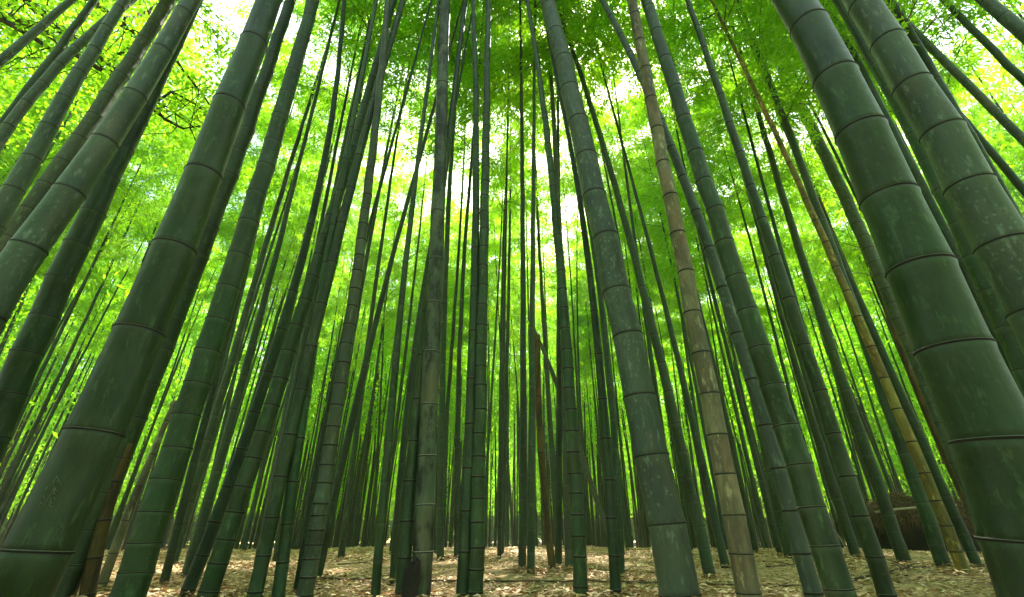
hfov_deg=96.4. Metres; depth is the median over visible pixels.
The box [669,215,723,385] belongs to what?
bamboo
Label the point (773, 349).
bamboo
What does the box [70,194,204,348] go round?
bamboo
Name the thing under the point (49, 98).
bamboo
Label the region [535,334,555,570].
bamboo
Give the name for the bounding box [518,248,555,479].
bamboo
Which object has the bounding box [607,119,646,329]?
bamboo
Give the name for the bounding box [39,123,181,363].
bamboo
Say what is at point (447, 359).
bamboo
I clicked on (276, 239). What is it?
bamboo
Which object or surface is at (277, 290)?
bamboo
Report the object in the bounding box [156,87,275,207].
bamboo
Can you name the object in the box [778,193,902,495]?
bamboo
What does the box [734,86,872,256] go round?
bamboo
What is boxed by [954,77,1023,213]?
bamboo
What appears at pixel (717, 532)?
bamboo
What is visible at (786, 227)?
bamboo
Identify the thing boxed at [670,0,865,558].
bamboo
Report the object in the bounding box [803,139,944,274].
bamboo
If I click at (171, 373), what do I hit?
bamboo
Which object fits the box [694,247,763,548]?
bamboo
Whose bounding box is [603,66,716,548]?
bamboo
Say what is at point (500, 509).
bamboo
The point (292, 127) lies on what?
bamboo
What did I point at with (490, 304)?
bamboo
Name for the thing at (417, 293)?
bamboo
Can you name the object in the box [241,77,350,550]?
bamboo
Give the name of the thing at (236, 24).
sky
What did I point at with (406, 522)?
bamboo
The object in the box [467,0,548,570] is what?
bamboo
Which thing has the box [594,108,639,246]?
bamboo
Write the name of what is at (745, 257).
bamboo
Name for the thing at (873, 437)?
bamboo
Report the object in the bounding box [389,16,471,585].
bamboo
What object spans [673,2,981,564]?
bamboo
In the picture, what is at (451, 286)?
bamboo
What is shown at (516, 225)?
bamboo
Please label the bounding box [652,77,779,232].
bamboo
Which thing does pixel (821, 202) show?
bamboo
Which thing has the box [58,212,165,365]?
bamboo
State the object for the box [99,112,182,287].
bamboo
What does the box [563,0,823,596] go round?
bamboo
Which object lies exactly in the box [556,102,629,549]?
bamboo
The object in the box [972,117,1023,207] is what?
bamboo
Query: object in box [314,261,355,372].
bamboo
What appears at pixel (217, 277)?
bamboo
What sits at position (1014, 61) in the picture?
bamboo
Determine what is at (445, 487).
bamboo
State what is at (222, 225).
bamboo
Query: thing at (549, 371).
bamboo
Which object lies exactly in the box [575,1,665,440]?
bamboo
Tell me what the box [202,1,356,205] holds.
bamboo
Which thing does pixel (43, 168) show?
bamboo
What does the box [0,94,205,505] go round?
bamboo
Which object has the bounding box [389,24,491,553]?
bamboo
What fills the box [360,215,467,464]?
bamboo
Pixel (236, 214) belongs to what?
bamboo
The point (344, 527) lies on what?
bamboo
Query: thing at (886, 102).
bamboo
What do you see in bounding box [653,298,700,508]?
bamboo
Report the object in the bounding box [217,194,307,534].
bamboo
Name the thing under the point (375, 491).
bamboo
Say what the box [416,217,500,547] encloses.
bamboo
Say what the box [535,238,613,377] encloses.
bamboo
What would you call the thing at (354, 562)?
fallen branch
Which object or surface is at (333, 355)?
bamboo
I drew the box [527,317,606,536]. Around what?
bamboo
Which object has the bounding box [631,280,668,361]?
bamboo
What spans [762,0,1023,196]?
bamboo
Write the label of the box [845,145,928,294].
bamboo
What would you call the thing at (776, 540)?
bamboo
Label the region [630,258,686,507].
bamboo
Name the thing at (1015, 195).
bamboo
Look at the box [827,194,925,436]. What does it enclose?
bamboo
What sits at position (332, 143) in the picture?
bamboo
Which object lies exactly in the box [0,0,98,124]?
bamboo
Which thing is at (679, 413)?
bamboo
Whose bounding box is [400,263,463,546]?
bamboo
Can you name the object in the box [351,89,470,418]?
bamboo
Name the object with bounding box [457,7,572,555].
bamboo
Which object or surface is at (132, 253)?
bamboo
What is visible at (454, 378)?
bamboo
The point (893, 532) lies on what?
bamboo
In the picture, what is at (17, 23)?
broadleaf tree
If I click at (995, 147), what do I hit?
bamboo
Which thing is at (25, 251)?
bamboo
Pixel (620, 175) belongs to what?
bamboo
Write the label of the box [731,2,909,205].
bamboo
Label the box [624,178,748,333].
bamboo
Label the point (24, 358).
bamboo
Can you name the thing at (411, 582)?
rotten stump
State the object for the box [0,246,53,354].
bamboo
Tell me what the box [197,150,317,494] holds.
bamboo
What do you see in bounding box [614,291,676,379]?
bamboo
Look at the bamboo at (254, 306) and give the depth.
17.33 m
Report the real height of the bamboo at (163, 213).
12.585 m
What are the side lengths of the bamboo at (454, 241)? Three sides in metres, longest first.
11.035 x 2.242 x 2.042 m
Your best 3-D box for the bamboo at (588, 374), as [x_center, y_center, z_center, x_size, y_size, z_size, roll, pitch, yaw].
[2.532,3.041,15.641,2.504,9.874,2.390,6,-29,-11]
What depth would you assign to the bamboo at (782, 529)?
7.65 m
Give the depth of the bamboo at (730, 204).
9.10 m
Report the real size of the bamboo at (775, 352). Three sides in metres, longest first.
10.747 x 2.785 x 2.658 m
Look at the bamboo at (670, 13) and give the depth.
8.29 m
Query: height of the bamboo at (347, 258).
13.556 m
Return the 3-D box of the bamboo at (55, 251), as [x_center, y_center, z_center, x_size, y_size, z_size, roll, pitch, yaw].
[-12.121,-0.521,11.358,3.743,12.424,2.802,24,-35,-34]
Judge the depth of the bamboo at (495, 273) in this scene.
13.13 m
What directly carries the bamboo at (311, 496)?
on the ground
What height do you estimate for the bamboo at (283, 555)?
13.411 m
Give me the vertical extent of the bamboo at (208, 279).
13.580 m
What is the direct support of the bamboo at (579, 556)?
on the ground
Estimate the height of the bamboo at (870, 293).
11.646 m
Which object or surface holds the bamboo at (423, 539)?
on the ground
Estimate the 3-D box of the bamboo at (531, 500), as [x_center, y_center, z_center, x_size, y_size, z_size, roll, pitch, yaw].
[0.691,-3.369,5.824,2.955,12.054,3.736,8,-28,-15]
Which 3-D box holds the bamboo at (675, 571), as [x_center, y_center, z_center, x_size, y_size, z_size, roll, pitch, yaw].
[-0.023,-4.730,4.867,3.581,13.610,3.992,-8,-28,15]
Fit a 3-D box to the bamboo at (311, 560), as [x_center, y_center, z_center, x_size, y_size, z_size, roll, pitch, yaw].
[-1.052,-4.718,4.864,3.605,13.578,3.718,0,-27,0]
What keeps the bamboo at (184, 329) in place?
on the ground
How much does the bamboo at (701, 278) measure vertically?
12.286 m
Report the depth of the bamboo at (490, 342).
15.59 m
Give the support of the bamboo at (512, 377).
on the ground
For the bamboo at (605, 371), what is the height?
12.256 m
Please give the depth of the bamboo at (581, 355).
15.20 m
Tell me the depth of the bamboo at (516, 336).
13.96 m
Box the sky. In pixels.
[0,0,1023,481]
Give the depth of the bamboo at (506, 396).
7.88 m
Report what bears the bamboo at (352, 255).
on the ground
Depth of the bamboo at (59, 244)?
11.13 m
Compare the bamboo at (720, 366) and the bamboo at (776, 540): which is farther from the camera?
the bamboo at (720, 366)
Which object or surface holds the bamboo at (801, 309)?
on the ground
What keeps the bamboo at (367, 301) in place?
on the ground
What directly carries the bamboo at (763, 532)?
on the ground
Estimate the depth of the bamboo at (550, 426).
7.91 m
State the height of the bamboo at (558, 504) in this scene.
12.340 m
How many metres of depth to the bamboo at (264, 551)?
2.24 m
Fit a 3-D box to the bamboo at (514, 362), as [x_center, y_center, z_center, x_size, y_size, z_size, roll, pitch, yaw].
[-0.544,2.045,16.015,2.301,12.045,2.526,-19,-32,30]
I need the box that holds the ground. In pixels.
[77,538,995,596]
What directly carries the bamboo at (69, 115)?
on the ground
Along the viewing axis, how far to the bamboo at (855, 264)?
16.36 m
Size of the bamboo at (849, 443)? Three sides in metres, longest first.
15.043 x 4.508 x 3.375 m
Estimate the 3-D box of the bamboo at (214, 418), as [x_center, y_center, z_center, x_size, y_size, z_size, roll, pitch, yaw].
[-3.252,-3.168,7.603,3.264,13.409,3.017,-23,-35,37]
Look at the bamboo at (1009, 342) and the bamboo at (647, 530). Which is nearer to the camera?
the bamboo at (1009, 342)
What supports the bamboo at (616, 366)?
on the ground
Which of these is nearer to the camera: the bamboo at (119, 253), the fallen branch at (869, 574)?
the fallen branch at (869, 574)
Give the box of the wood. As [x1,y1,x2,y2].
[0,332,940,547]
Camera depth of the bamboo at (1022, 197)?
13.04 m
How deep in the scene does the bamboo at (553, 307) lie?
17.99 m
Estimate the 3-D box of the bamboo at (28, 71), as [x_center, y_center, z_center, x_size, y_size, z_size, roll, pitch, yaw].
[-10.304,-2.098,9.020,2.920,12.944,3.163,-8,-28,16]
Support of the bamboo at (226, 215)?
on the ground
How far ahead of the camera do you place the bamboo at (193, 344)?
15.77 m
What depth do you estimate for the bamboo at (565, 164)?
10.57 m
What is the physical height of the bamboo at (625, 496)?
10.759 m
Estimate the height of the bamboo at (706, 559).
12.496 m
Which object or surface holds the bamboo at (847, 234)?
on the ground
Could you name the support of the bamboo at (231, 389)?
on the ground
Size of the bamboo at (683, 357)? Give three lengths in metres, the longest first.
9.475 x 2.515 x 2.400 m
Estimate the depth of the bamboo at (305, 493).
13.06 m
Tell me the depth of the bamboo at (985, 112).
13.20 m
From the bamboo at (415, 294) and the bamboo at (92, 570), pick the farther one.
the bamboo at (415, 294)
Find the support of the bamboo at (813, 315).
on the ground
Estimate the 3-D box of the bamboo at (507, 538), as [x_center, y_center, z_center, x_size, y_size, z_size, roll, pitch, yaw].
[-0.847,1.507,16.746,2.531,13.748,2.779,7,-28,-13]
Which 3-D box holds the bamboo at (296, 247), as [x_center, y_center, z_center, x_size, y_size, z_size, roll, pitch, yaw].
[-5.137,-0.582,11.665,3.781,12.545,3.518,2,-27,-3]
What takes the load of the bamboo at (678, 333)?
on the ground
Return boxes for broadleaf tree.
[0,0,304,189]
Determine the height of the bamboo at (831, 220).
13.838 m
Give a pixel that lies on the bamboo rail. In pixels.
(897, 509)
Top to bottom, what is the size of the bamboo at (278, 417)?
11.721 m
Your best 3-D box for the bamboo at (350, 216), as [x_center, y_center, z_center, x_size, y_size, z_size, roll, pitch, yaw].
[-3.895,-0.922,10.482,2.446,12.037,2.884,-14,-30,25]
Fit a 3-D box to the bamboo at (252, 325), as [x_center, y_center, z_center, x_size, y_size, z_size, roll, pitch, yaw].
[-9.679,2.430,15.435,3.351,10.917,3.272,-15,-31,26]
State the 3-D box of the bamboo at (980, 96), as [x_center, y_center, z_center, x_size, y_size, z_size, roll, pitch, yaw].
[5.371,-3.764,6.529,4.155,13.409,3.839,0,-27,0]
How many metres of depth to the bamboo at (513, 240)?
12.78 m
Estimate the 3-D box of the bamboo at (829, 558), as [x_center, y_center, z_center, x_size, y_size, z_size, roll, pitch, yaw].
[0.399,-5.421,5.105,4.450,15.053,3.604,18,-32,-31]
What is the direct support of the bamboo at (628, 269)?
on the ground
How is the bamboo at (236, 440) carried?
on the ground
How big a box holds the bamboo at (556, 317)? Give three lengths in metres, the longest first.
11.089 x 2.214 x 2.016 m
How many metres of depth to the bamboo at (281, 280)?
11.35 m
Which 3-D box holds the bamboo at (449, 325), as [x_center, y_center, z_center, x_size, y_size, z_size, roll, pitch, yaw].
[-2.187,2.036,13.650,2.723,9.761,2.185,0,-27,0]
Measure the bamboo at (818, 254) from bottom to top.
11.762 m
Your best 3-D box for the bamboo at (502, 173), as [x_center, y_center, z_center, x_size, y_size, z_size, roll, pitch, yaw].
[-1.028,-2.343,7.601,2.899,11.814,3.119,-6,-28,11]
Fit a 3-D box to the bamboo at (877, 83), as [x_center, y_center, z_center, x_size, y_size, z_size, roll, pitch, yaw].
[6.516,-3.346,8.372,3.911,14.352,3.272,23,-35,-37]
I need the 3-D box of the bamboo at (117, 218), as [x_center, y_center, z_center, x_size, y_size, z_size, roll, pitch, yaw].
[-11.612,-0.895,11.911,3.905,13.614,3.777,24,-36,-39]
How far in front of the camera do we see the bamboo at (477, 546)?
2.24 m
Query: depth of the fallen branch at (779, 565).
3.91 m
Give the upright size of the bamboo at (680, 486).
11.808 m
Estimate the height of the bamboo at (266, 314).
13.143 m
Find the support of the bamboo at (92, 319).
on the ground
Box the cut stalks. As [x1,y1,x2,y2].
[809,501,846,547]
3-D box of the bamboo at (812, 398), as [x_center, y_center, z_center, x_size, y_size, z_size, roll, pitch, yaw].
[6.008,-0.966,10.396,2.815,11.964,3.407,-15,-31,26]
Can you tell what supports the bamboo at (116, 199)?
on the ground
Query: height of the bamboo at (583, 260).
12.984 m
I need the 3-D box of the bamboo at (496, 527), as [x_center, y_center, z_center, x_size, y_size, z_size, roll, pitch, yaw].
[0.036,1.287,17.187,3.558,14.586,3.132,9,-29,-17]
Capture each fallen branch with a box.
[337,556,371,564]
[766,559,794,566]
[851,559,929,580]
[953,561,985,568]
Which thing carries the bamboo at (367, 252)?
on the ground
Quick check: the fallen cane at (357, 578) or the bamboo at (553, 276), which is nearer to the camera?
the fallen cane at (357, 578)
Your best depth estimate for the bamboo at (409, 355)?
18.54 m
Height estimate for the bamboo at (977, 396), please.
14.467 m
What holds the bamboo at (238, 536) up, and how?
on the ground
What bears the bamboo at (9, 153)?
on the ground
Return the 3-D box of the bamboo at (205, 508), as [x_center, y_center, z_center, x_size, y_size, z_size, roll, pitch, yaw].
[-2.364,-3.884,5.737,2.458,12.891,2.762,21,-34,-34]
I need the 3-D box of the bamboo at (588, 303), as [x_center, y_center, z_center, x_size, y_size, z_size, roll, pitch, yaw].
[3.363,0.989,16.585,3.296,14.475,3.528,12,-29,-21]
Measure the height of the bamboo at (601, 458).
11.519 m
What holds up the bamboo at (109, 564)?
on the ground
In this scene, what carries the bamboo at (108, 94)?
on the ground
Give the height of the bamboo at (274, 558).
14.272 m
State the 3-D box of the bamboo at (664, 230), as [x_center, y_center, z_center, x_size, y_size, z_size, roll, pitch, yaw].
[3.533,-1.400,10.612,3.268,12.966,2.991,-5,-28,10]
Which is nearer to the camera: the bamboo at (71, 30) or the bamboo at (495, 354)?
the bamboo at (71, 30)
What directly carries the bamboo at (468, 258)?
on the ground
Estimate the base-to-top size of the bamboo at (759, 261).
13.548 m
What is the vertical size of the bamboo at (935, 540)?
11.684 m
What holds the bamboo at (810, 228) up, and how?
on the ground
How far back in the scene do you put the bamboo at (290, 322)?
13.96 m
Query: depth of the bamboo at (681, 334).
18.62 m
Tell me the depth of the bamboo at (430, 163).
15.28 m
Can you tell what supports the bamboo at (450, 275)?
on the ground
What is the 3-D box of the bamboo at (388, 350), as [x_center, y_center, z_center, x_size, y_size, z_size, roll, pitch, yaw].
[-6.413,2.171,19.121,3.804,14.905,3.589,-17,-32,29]
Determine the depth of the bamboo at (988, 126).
10.59 m
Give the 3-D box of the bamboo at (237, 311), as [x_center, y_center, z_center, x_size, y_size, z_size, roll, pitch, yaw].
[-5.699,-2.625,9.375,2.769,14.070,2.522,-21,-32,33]
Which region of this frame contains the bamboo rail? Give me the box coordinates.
[874,504,963,550]
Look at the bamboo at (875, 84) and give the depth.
7.86 m
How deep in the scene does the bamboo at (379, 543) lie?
2.25 m
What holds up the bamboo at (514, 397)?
on the ground
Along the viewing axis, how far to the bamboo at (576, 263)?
10.98 m
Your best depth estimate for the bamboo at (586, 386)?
16.35 m
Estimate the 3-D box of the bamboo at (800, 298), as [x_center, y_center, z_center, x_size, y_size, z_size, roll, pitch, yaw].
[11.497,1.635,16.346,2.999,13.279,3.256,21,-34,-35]
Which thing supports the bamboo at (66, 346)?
on the ground
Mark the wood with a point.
(390, 522)
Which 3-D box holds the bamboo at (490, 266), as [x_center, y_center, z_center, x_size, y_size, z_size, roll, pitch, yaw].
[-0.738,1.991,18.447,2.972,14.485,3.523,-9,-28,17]
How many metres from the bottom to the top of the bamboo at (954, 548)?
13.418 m
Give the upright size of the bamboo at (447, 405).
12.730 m
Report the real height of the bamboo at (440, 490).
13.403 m
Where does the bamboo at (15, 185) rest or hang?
on the ground
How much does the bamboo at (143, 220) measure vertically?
12.126 m
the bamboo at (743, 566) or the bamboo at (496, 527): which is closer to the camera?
the bamboo at (743, 566)
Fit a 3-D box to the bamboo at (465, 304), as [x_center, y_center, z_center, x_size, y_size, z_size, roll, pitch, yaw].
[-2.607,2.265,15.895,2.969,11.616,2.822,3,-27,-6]
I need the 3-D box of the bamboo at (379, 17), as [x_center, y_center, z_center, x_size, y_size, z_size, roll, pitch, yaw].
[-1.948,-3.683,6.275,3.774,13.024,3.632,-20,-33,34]
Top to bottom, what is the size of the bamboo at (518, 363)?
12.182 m
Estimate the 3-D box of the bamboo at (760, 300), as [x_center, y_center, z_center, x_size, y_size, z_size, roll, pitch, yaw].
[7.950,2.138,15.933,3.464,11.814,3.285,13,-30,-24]
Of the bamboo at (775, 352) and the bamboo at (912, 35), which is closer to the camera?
the bamboo at (912, 35)
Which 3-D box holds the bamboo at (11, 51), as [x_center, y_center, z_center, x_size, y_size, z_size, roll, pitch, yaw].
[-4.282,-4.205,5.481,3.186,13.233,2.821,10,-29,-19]
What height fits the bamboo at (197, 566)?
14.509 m
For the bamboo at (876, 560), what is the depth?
2.24 m
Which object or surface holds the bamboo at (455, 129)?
on the ground
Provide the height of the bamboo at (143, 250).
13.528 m
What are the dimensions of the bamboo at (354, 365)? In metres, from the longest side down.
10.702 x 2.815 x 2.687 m
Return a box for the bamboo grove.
[0,0,1023,549]
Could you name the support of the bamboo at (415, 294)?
on the ground
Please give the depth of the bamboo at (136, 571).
2.22 m
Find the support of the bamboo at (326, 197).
on the ground
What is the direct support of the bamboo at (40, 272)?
on the ground
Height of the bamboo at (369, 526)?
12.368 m
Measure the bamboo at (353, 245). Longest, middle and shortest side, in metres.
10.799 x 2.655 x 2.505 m
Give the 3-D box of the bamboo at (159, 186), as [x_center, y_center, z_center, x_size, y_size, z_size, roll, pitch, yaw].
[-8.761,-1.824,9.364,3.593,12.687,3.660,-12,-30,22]
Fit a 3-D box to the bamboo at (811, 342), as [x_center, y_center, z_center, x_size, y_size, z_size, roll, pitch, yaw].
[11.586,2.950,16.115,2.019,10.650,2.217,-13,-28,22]
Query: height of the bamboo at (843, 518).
12.153 m
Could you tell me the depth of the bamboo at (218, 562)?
2.24 m
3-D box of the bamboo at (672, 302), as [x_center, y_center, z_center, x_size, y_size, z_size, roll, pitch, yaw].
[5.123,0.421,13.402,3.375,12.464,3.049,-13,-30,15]
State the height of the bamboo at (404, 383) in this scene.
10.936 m
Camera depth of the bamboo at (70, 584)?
2.56 m
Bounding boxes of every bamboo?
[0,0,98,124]
[0,0,112,182]
[0,0,176,252]
[0,0,191,191]
[0,0,201,328]
[0,0,203,462]
[0,0,210,249]
[0,0,252,67]
[0,0,282,596]
[0,0,332,239]
[0,0,378,152]
[0,1,124,158]
[0,22,119,182]
[0,24,120,236]
[0,43,189,224]
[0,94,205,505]
[0,152,187,519]
[0,209,150,507]
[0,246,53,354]
[1,254,121,461]
[2,84,69,267]
[7,51,218,446]
[19,125,171,264]
[25,95,177,297]
[26,124,157,279]
[27,192,144,314]
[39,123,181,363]
[40,143,151,314]
[54,0,295,596]
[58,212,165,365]
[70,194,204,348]
[78,443,132,596]
[83,162,197,319]
[97,400,175,590]
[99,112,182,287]
[104,115,218,281]
[105,237,257,550]
[106,178,247,549]
[107,88,202,276]
[109,0,318,596]
[153,103,244,231]
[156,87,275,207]
[159,0,319,585]
[164,30,327,245]
[164,59,327,253]
[174,0,402,562]
[178,86,314,272]
[179,0,345,596]
[180,0,381,576]
[188,249,249,347]
[194,185,273,304]
[194,186,248,307]
[196,0,390,392]
[196,0,396,596]
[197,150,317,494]
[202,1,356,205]
[205,110,316,477]
[207,0,329,425]
[207,198,304,522]
[212,117,391,548]
[215,234,286,377]
[216,123,355,489]
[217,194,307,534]
[223,217,313,481]
[234,190,338,548]
[239,171,366,548]
[240,260,282,361]
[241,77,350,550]
[243,170,315,337]
[243,181,342,426]
[246,0,405,596]
[246,221,346,548]
[253,0,438,565]
[254,0,451,559]
[254,113,316,251]
[268,2,427,389]
[271,0,377,596]
[271,0,468,560]
[275,202,351,310]
[276,203,365,348]
[285,68,406,237]
[293,0,431,592]
[293,224,381,529]
[294,184,376,548]
[295,0,389,596]
[300,154,352,275]
[307,147,402,403]
[313,0,481,559]
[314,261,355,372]
[316,0,532,580]
[320,0,477,394]
[325,204,405,509]
[326,263,392,491]
[332,192,404,307]
[339,165,462,546]
[349,127,433,546]
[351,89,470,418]
[354,177,419,546]
[358,222,418,356]
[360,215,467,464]
[366,248,419,545]
[371,0,439,596]
[383,3,537,198]
[384,215,453,348]
[386,70,470,518]
[387,283,457,381]
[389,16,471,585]
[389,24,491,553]
[389,132,494,294]
[389,157,498,307]
[394,0,467,594]
[394,277,467,386]
[397,198,499,526]
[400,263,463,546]
[402,253,470,352]
[404,0,536,559]
[404,231,470,373]
[408,228,462,321]
[409,1,599,558]
[410,232,469,349]
[412,0,449,596]
[413,2,481,552]
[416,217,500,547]
[424,0,544,558]
[426,32,542,199]
[435,0,632,573]
[439,309,467,425]
[444,231,470,546]
[447,211,530,359]
[448,0,624,577]
[448,0,699,567]
[448,123,529,300]
[449,13,516,233]
[456,0,479,596]
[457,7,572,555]
[458,0,580,569]
[458,161,542,546]
[459,53,515,552]
[462,240,519,545]
[464,198,525,328]
[467,0,490,596]
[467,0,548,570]
[467,193,512,546]
[467,257,519,448]
[468,0,716,578]
[468,198,556,545]
[469,108,575,519]
[470,176,550,546]
[476,0,701,596]
[479,112,602,545]
[487,249,553,546]
[488,156,586,543]
[489,218,519,452]
[489,270,538,545]
[490,300,551,403]
[491,29,580,538]
[494,204,585,544]
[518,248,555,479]
[519,5,653,268]
[525,0,587,596]
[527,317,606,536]
[529,289,563,512]
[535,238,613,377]
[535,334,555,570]
[536,125,602,534]
[542,12,621,596]
[543,229,609,493]
[546,282,580,425]
[548,268,605,545]
[548,269,613,546]
[550,75,656,292]
[551,240,616,546]
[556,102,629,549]
[556,296,617,457]
[561,153,623,544]
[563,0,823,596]
[563,147,693,319]
[564,3,761,552]
[564,211,631,547]
[566,86,695,547]
[567,0,729,567]
[570,0,971,574]
[574,184,676,546]
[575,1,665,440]
[579,228,630,547]
[580,279,625,546]
[584,245,645,526]
[586,0,813,559]
[588,89,712,549]
[592,308,642,547]
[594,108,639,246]
[598,0,799,558]
[599,50,741,549]
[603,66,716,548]
[605,101,718,416]
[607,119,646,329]
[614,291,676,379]
[616,184,714,363]
[620,0,951,567]
[621,37,775,549]
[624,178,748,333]
[626,6,860,556]
[627,0,761,596]
[627,216,699,547]
[628,135,708,289]
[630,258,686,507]
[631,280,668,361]
[632,86,768,548]
[633,0,783,555]
[641,0,856,596]
[649,230,718,348]
[650,4,826,435]
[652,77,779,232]
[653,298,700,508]
[656,100,762,261]
[657,0,911,563]
[663,250,723,364]
[665,142,766,485]
[665,295,697,547]
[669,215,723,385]
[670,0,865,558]
[671,244,777,387]
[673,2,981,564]
[677,301,730,384]
[679,189,781,546]
[679,219,771,502]
[683,6,972,522]
[685,0,897,596]
[686,0,1022,395]
[691,45,823,277]
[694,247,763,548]
[699,67,861,547]
[703,0,1023,59]
[704,248,805,378]
[710,0,1023,219]
[710,144,809,267]
[725,192,843,547]
[727,111,868,502]
[728,24,964,551]
[729,5,948,139]
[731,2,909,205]
[732,0,1023,146]
[733,224,810,372]
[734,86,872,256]
[738,230,789,359]
[740,48,973,527]
[751,5,934,175]
[758,0,981,129]
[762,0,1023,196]
[770,0,1023,596]
[770,173,893,493]
[771,196,857,313]
[775,204,869,501]
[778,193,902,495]
[779,167,836,285]
[788,258,836,357]
[790,136,959,497]
[797,120,878,283]
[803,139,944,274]
[806,0,1023,397]
[807,95,945,261]
[815,0,1023,114]
[818,174,867,283]
[822,181,873,300]
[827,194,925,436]
[830,7,1023,214]
[841,0,1023,352]
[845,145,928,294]
[882,0,1020,127]
[883,51,1023,221]
[904,78,1023,223]
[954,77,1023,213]
[955,6,1023,162]
[964,91,1023,207]
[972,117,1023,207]
[985,127,1023,205]
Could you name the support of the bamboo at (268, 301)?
on the ground
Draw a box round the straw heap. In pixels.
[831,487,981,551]
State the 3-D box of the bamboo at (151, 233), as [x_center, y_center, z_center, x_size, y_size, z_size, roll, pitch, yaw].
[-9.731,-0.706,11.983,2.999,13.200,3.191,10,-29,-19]
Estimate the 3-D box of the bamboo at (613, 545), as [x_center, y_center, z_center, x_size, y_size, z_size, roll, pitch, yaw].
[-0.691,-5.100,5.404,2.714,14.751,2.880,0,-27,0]
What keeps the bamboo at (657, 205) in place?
on the ground
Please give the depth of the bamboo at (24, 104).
4.08 m
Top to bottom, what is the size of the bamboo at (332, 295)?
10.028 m
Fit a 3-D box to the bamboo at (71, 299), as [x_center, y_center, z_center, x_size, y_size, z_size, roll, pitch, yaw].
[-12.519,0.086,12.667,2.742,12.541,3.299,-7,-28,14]
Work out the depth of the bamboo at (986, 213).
1.95 m
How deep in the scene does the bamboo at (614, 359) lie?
16.48 m
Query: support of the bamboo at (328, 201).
on the ground
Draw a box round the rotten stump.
[401,556,420,596]
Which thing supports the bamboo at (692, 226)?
on the ground
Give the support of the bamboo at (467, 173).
on the ground
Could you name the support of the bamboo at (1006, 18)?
on the ground
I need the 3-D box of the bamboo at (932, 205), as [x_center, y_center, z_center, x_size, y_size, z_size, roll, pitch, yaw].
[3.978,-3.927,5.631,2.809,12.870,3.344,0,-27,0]
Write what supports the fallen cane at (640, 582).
on the ground
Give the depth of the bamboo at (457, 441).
5.37 m
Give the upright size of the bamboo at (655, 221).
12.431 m
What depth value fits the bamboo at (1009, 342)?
3.05 m
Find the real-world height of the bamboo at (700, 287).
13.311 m
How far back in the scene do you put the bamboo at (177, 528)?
2.81 m
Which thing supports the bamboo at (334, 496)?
on the ground
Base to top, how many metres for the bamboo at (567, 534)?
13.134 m
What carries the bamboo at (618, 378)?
on the ground
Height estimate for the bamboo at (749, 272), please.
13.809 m
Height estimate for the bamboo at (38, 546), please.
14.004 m
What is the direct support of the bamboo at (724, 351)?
on the ground
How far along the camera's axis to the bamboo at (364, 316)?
17.53 m
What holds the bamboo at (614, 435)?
on the ground
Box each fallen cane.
[319,576,625,582]
[626,581,799,587]
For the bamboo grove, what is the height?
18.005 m
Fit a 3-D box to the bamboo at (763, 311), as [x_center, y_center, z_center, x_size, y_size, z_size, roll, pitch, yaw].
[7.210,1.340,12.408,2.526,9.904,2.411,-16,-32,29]
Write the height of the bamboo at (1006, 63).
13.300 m
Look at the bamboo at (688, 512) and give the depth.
12.71 m
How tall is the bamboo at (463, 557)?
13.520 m
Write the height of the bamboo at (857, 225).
16.779 m
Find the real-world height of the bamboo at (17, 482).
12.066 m
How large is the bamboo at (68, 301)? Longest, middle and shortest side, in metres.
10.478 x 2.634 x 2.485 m
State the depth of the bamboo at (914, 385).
9.23 m
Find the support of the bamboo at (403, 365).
on the ground
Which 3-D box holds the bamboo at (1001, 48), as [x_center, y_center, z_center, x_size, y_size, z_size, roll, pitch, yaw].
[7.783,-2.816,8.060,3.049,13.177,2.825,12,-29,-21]
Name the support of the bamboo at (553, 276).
on the ground

